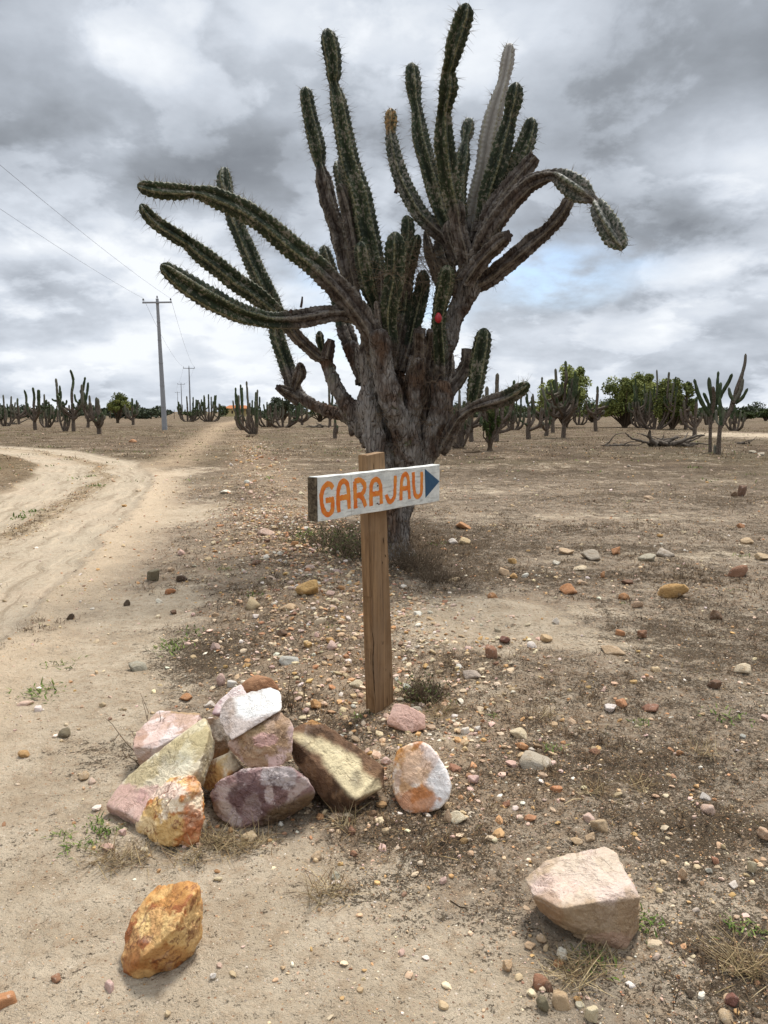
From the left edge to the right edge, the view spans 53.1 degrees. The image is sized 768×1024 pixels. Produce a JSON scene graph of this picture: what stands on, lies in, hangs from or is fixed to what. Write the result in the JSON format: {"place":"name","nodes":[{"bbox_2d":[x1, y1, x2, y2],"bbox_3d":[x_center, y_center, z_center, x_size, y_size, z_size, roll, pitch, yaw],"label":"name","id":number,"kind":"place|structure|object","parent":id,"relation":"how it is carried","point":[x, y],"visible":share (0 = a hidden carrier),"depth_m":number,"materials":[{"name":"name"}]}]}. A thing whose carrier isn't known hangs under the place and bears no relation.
{"place":"outdoors","nodes":[
{"label":"outdoors","id":0,"kind":"place"},
{"bbox_2d":[224,405,246,416],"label":"house","id":1,"kind":"structure","parent":0,"point":[231,413],"depth_m":212.55,"materials":[{"name":"ceramic"}]},
{"bbox_2d":[0,412,767,1023],"bbox_3d":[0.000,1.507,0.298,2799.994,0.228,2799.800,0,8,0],"label":"ground","id":2,"kind":"structure","parent":0,"point":[48,908],"depth_m":3.94,"materials":[{"name":"soil"}]},
{"bbox_2d":[0,395,15,425],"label":"cactus","id":3,"kind":"object","parent":2,"relation":"on","point":[4,417],"visible":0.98,"depth_m":78.14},
{"bbox_2d":[0,990,16,1009],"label":"stone","id":4,"kind":"object","parent":2,"relation":"on","point":[8,998],"visible":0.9,"depth_m":2.02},
{"bbox_2d":[15,398,27,423],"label":"cactus","id":5,"kind":"object","parent":2,"relation":"on","point":[18,415],"visible":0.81,"depth_m":89.27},
{"bbox_2d":[24,387,50,429],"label":"cactus","id":6,"kind":"object","parent":2,"relation":"on","point":[37,412],"visible":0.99,"depth_m":62.34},
{"bbox_2d":[39,394,56,427],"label":"cactus","id":7,"kind":"object","parent":2,"relation":"on","point":[47,415],"visible":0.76,"depth_m":72.02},
{"bbox_2d":[58,727,70,737],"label":"stone","id":8,"kind":"object","parent":2,"relation":"on","point":[64,733],"visible":0.96,"depth_m":3.70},
{"bbox_2d":[58,405,70,430],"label":"cactus","id":9,"kind":"object","parent":2,"relation":"on","point":[64,427],"visible":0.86,"depth_m":58.56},
{"bbox_2d":[52,370,88,430],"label":"cactus","id":10,"kind":"object","parent":2,"relation":"on","point":[74,414],"visible":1,"depth_m":58.32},
{"bbox_2d":[82,395,96,427],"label":"cactus","id":11,"kind":"object","parent":2,"relation":"on","point":[88,420],"visible":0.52,"depth_m":71.94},
{"bbox_2d":[86,398,105,433],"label":"cactus","id":12,"kind":"object","parent":2,"relation":"on","point":[99,421],"visible":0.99,"depth_m":51.72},
{"bbox_2d":[104,979,113,993],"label":"stone","id":13,"kind":"object","parent":2,"relation":"on","point":[109,985],"visible":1,"depth_m":2.09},
{"bbox_2d":[106,392,130,422],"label":"tree","id":14,"kind":"object","parent":2,"relation":"on","point":[117,403],"visible":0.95,"depth_m":98.18,"materials":[{"name":"green plant"}]},
{"bbox_2d":[123,398,138,424],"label":"cactus","id":15,"kind":"object","parent":2,"relation":"on","point":[134,411],"visible":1,"depth_m":85.06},
{"bbox_2d":[108,693,164,765],"bbox_3d":[-1.141,0.994,3.472,0.223,0.315,0.279,-6,10,-39],"label":"dead weed","id":16,"kind":"object","parent":2,"relation":"on","point":[135,760],"visible":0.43,"depth_m":3.42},
{"bbox_2d":[128,661,146,671],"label":"stone","id":17,"kind":"object","parent":2,"relation":"on","point":[135,666],"visible":0.83,"depth_m":4.66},
{"bbox_2d":[147,569,159,580],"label":"stone","id":18,"kind":"object","parent":2,"relation":"on","point":[152,575],"visible":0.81,"depth_m":6.97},
{"bbox_2d":[142,296,171,429],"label":"power pole","id":19,"kind":"object","parent":2,"relation":"on","point":[163,401],"visible":1,"depth_m":61.92,"materials":[{"name":"concrete"}]},
{"bbox_2d":[106,718,214,824],"bbox_3d":[-0.863,1.041,3.018,0.429,0.357,0.260,-4,8,-26],"label":"rock","id":20,"kind":"object","parent":2,"relation":"on","point":[190,750],"visible":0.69,"depth_m":3.00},
{"bbox_2d":[121,880,202,978],"bbox_3d":[-0.637,1.197,2.246,0.230,0.253,0.290,0,8,0],"label":"rock","id":21,"kind":"object","parent":2,"relation":"on","point":[164,932],"visible":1,"depth_m":2.16,"materials":[{"name":"stone"}]},
{"bbox_2d":[133,710,201,764],"bbox_3d":[-0.954,1.003,3.435,0.296,0.192,0.283,0,8,0],"label":"rock","id":22,"kind":"object","parent":2,"relation":"on","point":[154,735],"visible":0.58,"depth_m":3.38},
{"bbox_2d":[135,775,204,846],"bbox_3d":[-0.799,1.100,2.921,0.278,0.242,0.343,0,8,0],"label":"rock","id":23,"kind":"object","parent":2,"relation":"on","point":[172,815],"visible":0.99,"depth_m":2.80,"materials":[{"name":"stone"}]},
{"bbox_2d":[177,396,201,421],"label":"cactus","id":24,"kind":"object","parent":2,"relation":"on","point":[193,415],"visible":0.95,"depth_m":110.23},
{"bbox_2d":[196,394,224,421],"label":"cactus","id":25,"kind":"object","parent":2,"relation":"on","point":[202,406],"visible":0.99,"depth_m":110.14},
{"bbox_2d":[206,718,228,759],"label":"rock","id":26,"kind":"object","parent":2,"relation":"on","point":[220,737],"visible":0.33,"depth_m":3.29,"materials":[{"name":"stone"}]},
{"bbox_2d":[212,685,245,716],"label":"rock","id":27,"kind":"object","parent":26,"relation":"on","point":[236,690],"visible":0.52,"depth_m":3.51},
{"bbox_2d":[216,673,224,685],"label":"stone","id":28,"kind":"object","parent":2,"relation":"on","point":[220,679],"visible":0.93,"depth_m":4.36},
{"bbox_2d":[203,752,243,790],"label":"rock","id":29,"kind":"object","parent":2,"relation":"on","point":[224,765],"visible":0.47,"depth_m":3.08,"materials":[{"name":"stone"}]},
{"bbox_2d":[234,387,252,429],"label":"cactus","id":30,"kind":"object","parent":2,"relation":"on","point":[251,413],"visible":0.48,"depth_m":62.42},
{"bbox_2d":[232,381,260,433],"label":"cactus","id":31,"kind":"object","parent":2,"relation":"on","point":[253,429],"visible":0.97,"depth_m":50.47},
{"bbox_2d":[241,830,257,843],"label":"stone","id":32,"kind":"object","parent":2,"relation":"on","point":[250,836],"visible":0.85,"depth_m":2.81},
{"bbox_2d":[246,596,260,609],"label":"stone","id":33,"kind":"object","parent":2,"relation":"on","point":[252,603],"visible":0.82,"depth_m":5.80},
{"bbox_2d":[242,675,278,692],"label":"rock","id":34,"kind":"object","parent":2,"relation":"on","point":[256,682],"visible":0.55,"depth_m":3.67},
{"bbox_2d":[210,766,314,828],"bbox_3d":[-0.465,1.076,3.077,0.407,0.257,0.390,0,8,0],"label":"rock","id":35,"kind":"object","parent":2,"relation":"on","point":[276,793],"visible":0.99,"depth_m":2.90,"materials":[{"name":"stone"}]},
{"bbox_2d":[228,712,293,767],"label":"rock","id":36,"kind":"object","parent":35,"relation":"on","point":[267,742],"visible":0.94,"depth_m":3.02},
{"bbox_2d":[220,688,281,739],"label":"rock","id":37,"kind":"object","parent":36,"relation":"on","point":[241,714],"visible":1,"depth_m":3.10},
{"bbox_2d":[258,402,275,426],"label":"cactus","id":38,"kind":"object","parent":2,"relation":"on","point":[260,417],"visible":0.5,"depth_m":74.48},
{"bbox_2d":[262,398,304,427],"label":"cactus","id":39,"kind":"object","parent":2,"relation":"on","point":[295,417],"visible":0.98,"depth_m":71.59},
{"bbox_2d":[268,397,300,421],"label":"tree","id":40,"kind":"object","parent":2,"relation":"on","point":[287,405],"visible":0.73,"depth_m":103.76,"materials":[{"name":"green plant"}]},
{"bbox_2d":[279,656,299,665],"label":"stone","id":41,"kind":"object","parent":2,"relation":"on","point":[285,660],"visible":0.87,"depth_m":4.63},
{"bbox_2d":[276,665,309,712],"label":"dead weed","id":42,"kind":"object","parent":2,"relation":"on","point":[287,701],"visible":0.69,"depth_m":4.02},
{"bbox_2d":[293,405,311,424],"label":"cactus","id":43,"kind":"object","parent":2,"relation":"on","point":[305,419],"visible":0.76,"depth_m":85.10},
{"bbox_2d":[295,579,317,594],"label":"stone","id":44,"kind":"object","parent":2,"relation":"on","point":[309,587],"visible":0.95,"depth_m":6.07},
{"bbox_2d":[303,410,326,421],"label":"tree","id":45,"kind":"object","parent":2,"relation":"on","point":[319,418],"visible":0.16,"depth_m":110.10,"materials":[{"name":"green plant"}]},
{"bbox_2d":[294,521,359,548],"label":"shrub","id":46,"kind":"object","parent":2,"relation":"on","point":[315,537],"visible":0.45,"depth_m":8.52,"materials":[{"name":"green plant"}]},
{"bbox_2d":[292,720,383,812],"bbox_3d":[-0.194,1.022,3.205,0.393,0.330,0.588,0,8,0],"label":"rock","id":47,"kind":"object","parent":2,"relation":"on","point":[334,766],"visible":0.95,"depth_m":3.04,"materials":[{"name":"stone"}]},
{"bbox_2d":[304,519,390,559],"bbox_3d":[-0.330,0.285,8.029,1.035,0.652,1.129,0,8,0],"label":"shrub","id":48,"kind":"object","parent":2,"relation":"on","point":[336,546],"visible":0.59,"depth_m":7.89,"materials":[{"name":"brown plant"}]},
{"bbox_2d":[308,452,439,713],"bbox_3d":[-0.040,0.430,3.939,0.112,1.466,1.010,6,9,37],"label":"sign","id":49,"kind":"object","parent":2,"relation":"on","point":[372,491],"visible":0.98,"depth_m":3.92,"materials":[{"name":"white paint"}]},
{"bbox_2d":[0,401,766,418],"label":"tree line","id":50,"kind":"object","parent":2,"relation":"on","point":[155,412],"visible":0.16,"depth_m":169.17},
{"bbox_2d":[0,428,767,981],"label":"green weeds","id":51,"kind":"object","parent":2,"relation":"on","point":[100,822],"visible":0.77,"depth_m":3.88,"materials":[{"name":"green plant"}]},
{"bbox_2d":[135,0,636,559],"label":"cactus","id":52,"kind":"object","parent":2,"relation":"on","point":[399,410],"visible":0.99,"depth_m":7.63,"materials":[{"name":"green"}]},
{"bbox_2d":[360,508,438,551],"bbox_3d":[0.135,0.244,8.037,0.752,0.721,0.895,5,9,31],"label":"shrub","id":53,"kind":"object","parent":2,"relation":"on","point":[412,542],"visible":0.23,"depth_m":8.01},
{"bbox_2d":[387,704,425,732],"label":"rock","id":54,"kind":"object","parent":2,"relation":"on","point":[402,717],"visible":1,"depth_m":3.81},
{"bbox_2d":[388,534,454,573],"bbox_3d":[0.278,0.447,7.544,0.868,0.517,0.820,0,8,0],"label":"shrub","id":55,"kind":"object","parent":2,"relation":"on","point":[403,559],"visible":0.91,"depth_m":7.45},
{"bbox_2d":[392,741,451,812],"bbox_3d":[0.149,1.048,3.176,0.237,0.259,0.420,0,8,0],"label":"rock","id":56,"kind":"object","parent":2,"relation":"on","point":[421,782],"visible":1,"depth_m":3.03,"materials":[{"name":"stone"}]},
{"bbox_2d":[394,661,458,711],"bbox_3d":[0.216,0.935,4.140,0.358,0.220,0.381,-2,8,-14],"label":"shrub","id":57,"kind":"object","parent":2,"relation":"on","point":[422,694],"visible":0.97,"depth_m":4.14,"materials":[{"name":"green plant"}]},
{"bbox_2d":[411,563,464,584],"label":"shrub","id":58,"kind":"object","parent":2,"relation":"on","point":[431,574],"visible":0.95,"depth_m":6.96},
{"bbox_2d":[450,810,467,823],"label":"stone","id":59,"kind":"object","parent":2,"relation":"on","point":[458,817],"visible":0.97,"depth_m":2.92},
{"bbox_2d":[452,390,471,447],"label":"cactus","id":60,"kind":"object","parent":2,"relation":"on","point":[464,431],"visible":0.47,"depth_m":32.06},
{"bbox_2d":[463,670,480,678],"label":"stone","id":61,"kind":"object","parent":2,"relation":"on","point":[470,674],"visible":0.95,"depth_m":4.47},
{"bbox_2d":[469,394,484,441],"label":"cactus","id":62,"kind":"object","parent":2,"relation":"on","point":[478,421],"visible":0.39,"depth_m":38.84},
{"bbox_2d":[485,644,497,658],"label":"stone","id":63,"kind":"object","parent":2,"relation":"on","point":[491,650],"visible":0.87,"depth_m":4.78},
{"bbox_2d":[482,373,504,450],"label":"vine covered cactus","id":64,"kind":"object","parent":2,"relation":"on","point":[492,422],"visible":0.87,"depth_m":30.02,"materials":[{"name":"green plant"}]},
{"bbox_2d":[481,380,516,441],"bbox_3d":[5.804,-5.194,39.106,1.955,3.398,1.069,2,8,15],"label":"cactus","id":65,"kind":"object","parent":2,"relation":"on","point":[507,417],"visible":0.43,"depth_m":38.87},
{"bbox_2d":[502,960,511,971],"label":"stone","id":66,"kind":"object","parent":2,"relation":"on","point":[505,965],"visible":1,"depth_m":2.17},
{"bbox_2d":[506,399,524,429],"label":"cactus","id":67,"kind":"object","parent":2,"relation":"on","point":[517,427],"visible":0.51,"depth_m":62.31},
{"bbox_2d":[509,727,526,739],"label":"stone","id":68,"kind":"object","parent":2,"relation":"on","point":[518,732],"visible":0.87,"depth_m":3.70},
{"bbox_2d":[524,406,543,438],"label":"cactus","id":69,"kind":"object","parent":2,"relation":"on","point":[529,423],"visible":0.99,"depth_m":42.45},
{"bbox_2d":[519,750,551,769],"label":"stone","id":70,"kind":"object","parent":2,"relation":"on","point":[530,759],"visible":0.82,"depth_m":3.39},
{"bbox_2d":[525,377,548,427],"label":"cactus","id":71,"kind":"object","parent":2,"relation":"on","point":[532,403],"visible":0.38,"depth_m":71.83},
{"bbox_2d":[533,973,547,990],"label":"stone","id":72,"kind":"object","parent":2,"relation":"on","point":[539,982],"visible":1,"depth_m":2.10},
{"bbox_2d":[536,995,548,1011],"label":"stone","id":73,"kind":"object","parent":2,"relation":"on","point":[542,1003],"visible":1,"depth_m":2.03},
{"bbox_2d":[541,410,552,435],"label":"cactus","id":74,"kind":"object","parent":2,"relation":"on","point":[546,425],"visible":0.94,"depth_m":47.98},
{"bbox_2d":[544,400,561,432],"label":"cactus","id":75,"kind":"object","parent":2,"relation":"on","point":[553,420],"visible":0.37,"depth_m":55.06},
{"bbox_2d":[541,361,580,437],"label":"cactus","id":76,"kind":"object","parent":2,"relation":"on","point":[567,408],"visible":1,"depth_m":44.16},
{"bbox_2d":[552,990,570,1010],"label":"stone","id":77,"kind":"object","parent":2,"relation":"on","point":[560,1001],"visible":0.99,"depth_m":2.04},
{"bbox_2d":[556,947,567,960],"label":"stone","id":78,"kind":"object","parent":2,"relation":"on","point":[562,950],"visible":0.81,"depth_m":2.20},
{"bbox_2d":[535,364,595,427],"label":"tree","id":79,"kind":"object","parent":2,"relation":"on","point":[580,371],"visible":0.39,"depth_m":70.99,"materials":[{"name":"green plant"}]},
{"bbox_2d":[559,583,576,594],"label":"stone","id":80,"kind":"object","parent":2,"relation":"on","point":[566,588],"visible":0.87,"depth_m":6.51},
{"bbox_2d":[573,407,588,424],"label":"cactus","id":81,"kind":"object","parent":2,"relation":"on","point":[578,423],"visible":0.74,"depth_m":84.96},
{"bbox_2d":[525,847,640,949],"bbox_3d":[0.618,1.177,2.375,0.366,0.244,0.309,0,8,0],"label":"rock","id":82,"kind":"object","parent":2,"relation":"on","point":[593,893],"visible":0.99,"depth_m":2.26,"materials":[{"name":"stone"}]},
{"bbox_2d":[580,549,600,560],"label":"stone","id":83,"kind":"object","parent":2,"relation":"on","point":[591,554],"visible":0.87,"depth_m":8.00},
{"bbox_2d":[584,1005,597,1022],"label":"stone","id":84,"kind":"object","parent":2,"relation":"on","point":[590,1013],"visible":0.99,"depth_m":1.99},
{"bbox_2d":[585,386,611,430],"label":"cactus","id":85,"kind":"object","parent":2,"relation":"on","point":[599,411],"visible":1,"depth_m":58.23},
{"bbox_2d":[590,819,607,832],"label":"stone","id":86,"kind":"object","parent":2,"relation":"on","point":[600,825],"visible":0.97,"depth_m":2.87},
{"bbox_2d":[601,645,625,655],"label":"stone","id":87,"kind":"object","parent":2,"relation":"on","point":[611,650],"visible":0.95,"depth_m":4.95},
{"bbox_2d":[601,433,642,445],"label":"dead branches","id":88,"kind":"object","parent":2,"relation":"on","point":[615,444],"visible":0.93,"depth_m":33.79,"materials":[{"name":"brown wood"}]},
{"bbox_2d":[598,376,659,427],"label":"tree","id":89,"kind":"object","parent":2,"relation":"on","point":[620,401],"visible":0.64,"depth_m":71.20,"materials":[{"name":"green plant"}]},
{"bbox_2d":[627,383,655,427],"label":"cactus","id":90,"kind":"object","parent":2,"relation":"on","point":[647,414],"visible":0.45,"depth_m":69.11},
{"bbox_2d":[638,553,655,560],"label":"stone","id":91,"kind":"object","parent":2,"relation":"on","point":[649,557],"visible":0.88,"depth_m":7.95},
{"bbox_2d":[631,371,663,416],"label":"tree","id":92,"kind":"object","parent":2,"relation":"on","point":[647,378],"visible":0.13,"depth_m":91.75,"materials":[{"name":"green plant"}]},
{"bbox_2d":[641,703,658,711],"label":"stone","id":93,"kind":"object","parent":2,"relation":"on","point":[651,707],"visible":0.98,"depth_m":3.99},
{"bbox_2d":[628,370,677,429],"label":"cactus","id":94,"kind":"object","parent":2,"relation":"on","point":[640,420],"visible":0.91,"depth_m":64.39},
{"bbox_2d":[647,939,663,948],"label":"stone","id":95,"kind":"object","parent":2,"relation":"on","point":[653,943],"visible":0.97,"depth_m":2.25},
{"bbox_2d":[656,548,674,557],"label":"stone","id":96,"kind":"object","parent":2,"relation":"on","point":[662,552],"visible":0.79,"depth_m":8.11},
{"bbox_2d":[625,430,707,446],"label":"dead branches","id":97,"kind":"object","parent":2,"relation":"on","point":[663,441],"visible":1,"depth_m":32.93,"materials":[{"name":"brown wood"}]},
{"bbox_2d":[657,583,688,598],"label":"stone","id":98,"kind":"object","parent":2,"relation":"on","point":[672,591],"visible":0.86,"depth_m":6.46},
{"bbox_2d":[652,378,694,428],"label":"tree","id":99,"kind":"object","parent":2,"relation":"on","point":[688,390],"visible":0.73,"depth_m":64.03,"materials":[{"name":"green plant"}]},
{"bbox_2d":[679,397,702,435],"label":"cactus","id":100,"kind":"object","parent":2,"relation":"on","point":[695,423],"visible":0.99,"depth_m":48.03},
{"bbox_2d":[700,804,714,815],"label":"stone","id":101,"kind":"object","parent":2,"relation":"on","point":[707,809],"visible":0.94,"depth_m":2.95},
{"bbox_2d":[693,371,732,451],"bbox_3d":[12.339,-3.744,29.063,1.308,3.145,0.718,-2,8,-11],"label":"cactus","id":102,"kind":"object","parent":2,"relation":"on","point":[709,409],"visible":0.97,"depth_m":29.05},
{"bbox_2d":[707,679,721,688],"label":"stone","id":103,"kind":"object","parent":2,"relation":"on","point":[715,683],"visible":0.93,"depth_m":4.33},
{"bbox_2d":[709,610,722,619],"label":"stone","id":104,"kind":"object","parent":2,"relation":"on","point":[714,614],"visible":0.89,"depth_m":5.84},
{"bbox_2d":[718,1008,732,1023],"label":"stone","id":105,"kind":"object","parent":2,"relation":"on","point":[724,1016],"visible":1,"depth_m":1.98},
{"bbox_2d":[713,354,747,453],"bbox_3d":[12.597,-3.890,27.942,1.023,3.718,0.813,2,8,16],"label":"cactus","id":106,"kind":"object","parent":2,"relation":"on","point":[735,398],"visible":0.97,"depth_m":27.87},
{"bbox_2d":[724,992,738,1006],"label":"stone","id":107,"kind":"object","parent":2,"relation":"on","point":[732,999],"visible":1,"depth_m":2.02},
{"bbox_2d":[724,405,745,430],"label":"cactus","id":108,"kind":"object","parent":2,"relation":"on","point":[731,422],"visible":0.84,"depth_m":60.38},
{"bbox_2d":[727,565,747,577],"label":"stone","id":109,"kind":"object","parent":2,"relation":"on","point":[741,570],"visible":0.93,"depth_m":7.21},
{"bbox_2d":[733,663,751,673],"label":"stone","id":110,"kind":"object","parent":2,"relation":"on","point":[744,668],"visible":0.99,"depth_m":4.63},
{"bbox_2d":[731,410,754,421],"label":"tree","id":111,"kind":"object","parent":2,"relation":"on","point":[750,414],"visible":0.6,"depth_m":109.73,"materials":[{"name":"green plant"}]},
{"bbox_2d":[747,861,756,872],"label":"stone","id":112,"kind":"object","parent":2,"relation":"on","point":[751,866],"visible":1,"depth_m":2.62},
{"bbox_2d":[755,408,767,420],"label":"tree","id":113,"kind":"object","parent":2,"relation":"on","point":[762,413],"visible":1,"depth_m":116.89,"materials":[{"name":"green plant"}]},
{"bbox_2d":[757,826,767,839],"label":"stone","id":114,"kind":"object","parent":2,"relation":"on","point":[762,832],"visible":1,"depth_m":2.79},
{"bbox_2d":[0,427,767,1023],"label":"gravel","id":115,"kind":"structure","parent":0,"point":[384,801],"depth_m":4.27,"materials":[{"name":"gravel"}]},
{"bbox_2d":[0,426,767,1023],"bbox_3d":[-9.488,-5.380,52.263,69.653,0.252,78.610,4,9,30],"label":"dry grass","id":116,"kind":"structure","parent":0,"point":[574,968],"depth_m":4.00,"materials":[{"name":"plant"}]},
{"bbox_2d":[0,0,767,411],"label":"sky","id":117,"kind":"structure","parent":0,"point":[662,104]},
{"bbox_2d":[1,481,767,1020],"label":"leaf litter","id":118,"kind":"object","parent":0,"point":[495,687],"visible":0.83,"depth_m":4.27,"materials":[{"name":"plant"}]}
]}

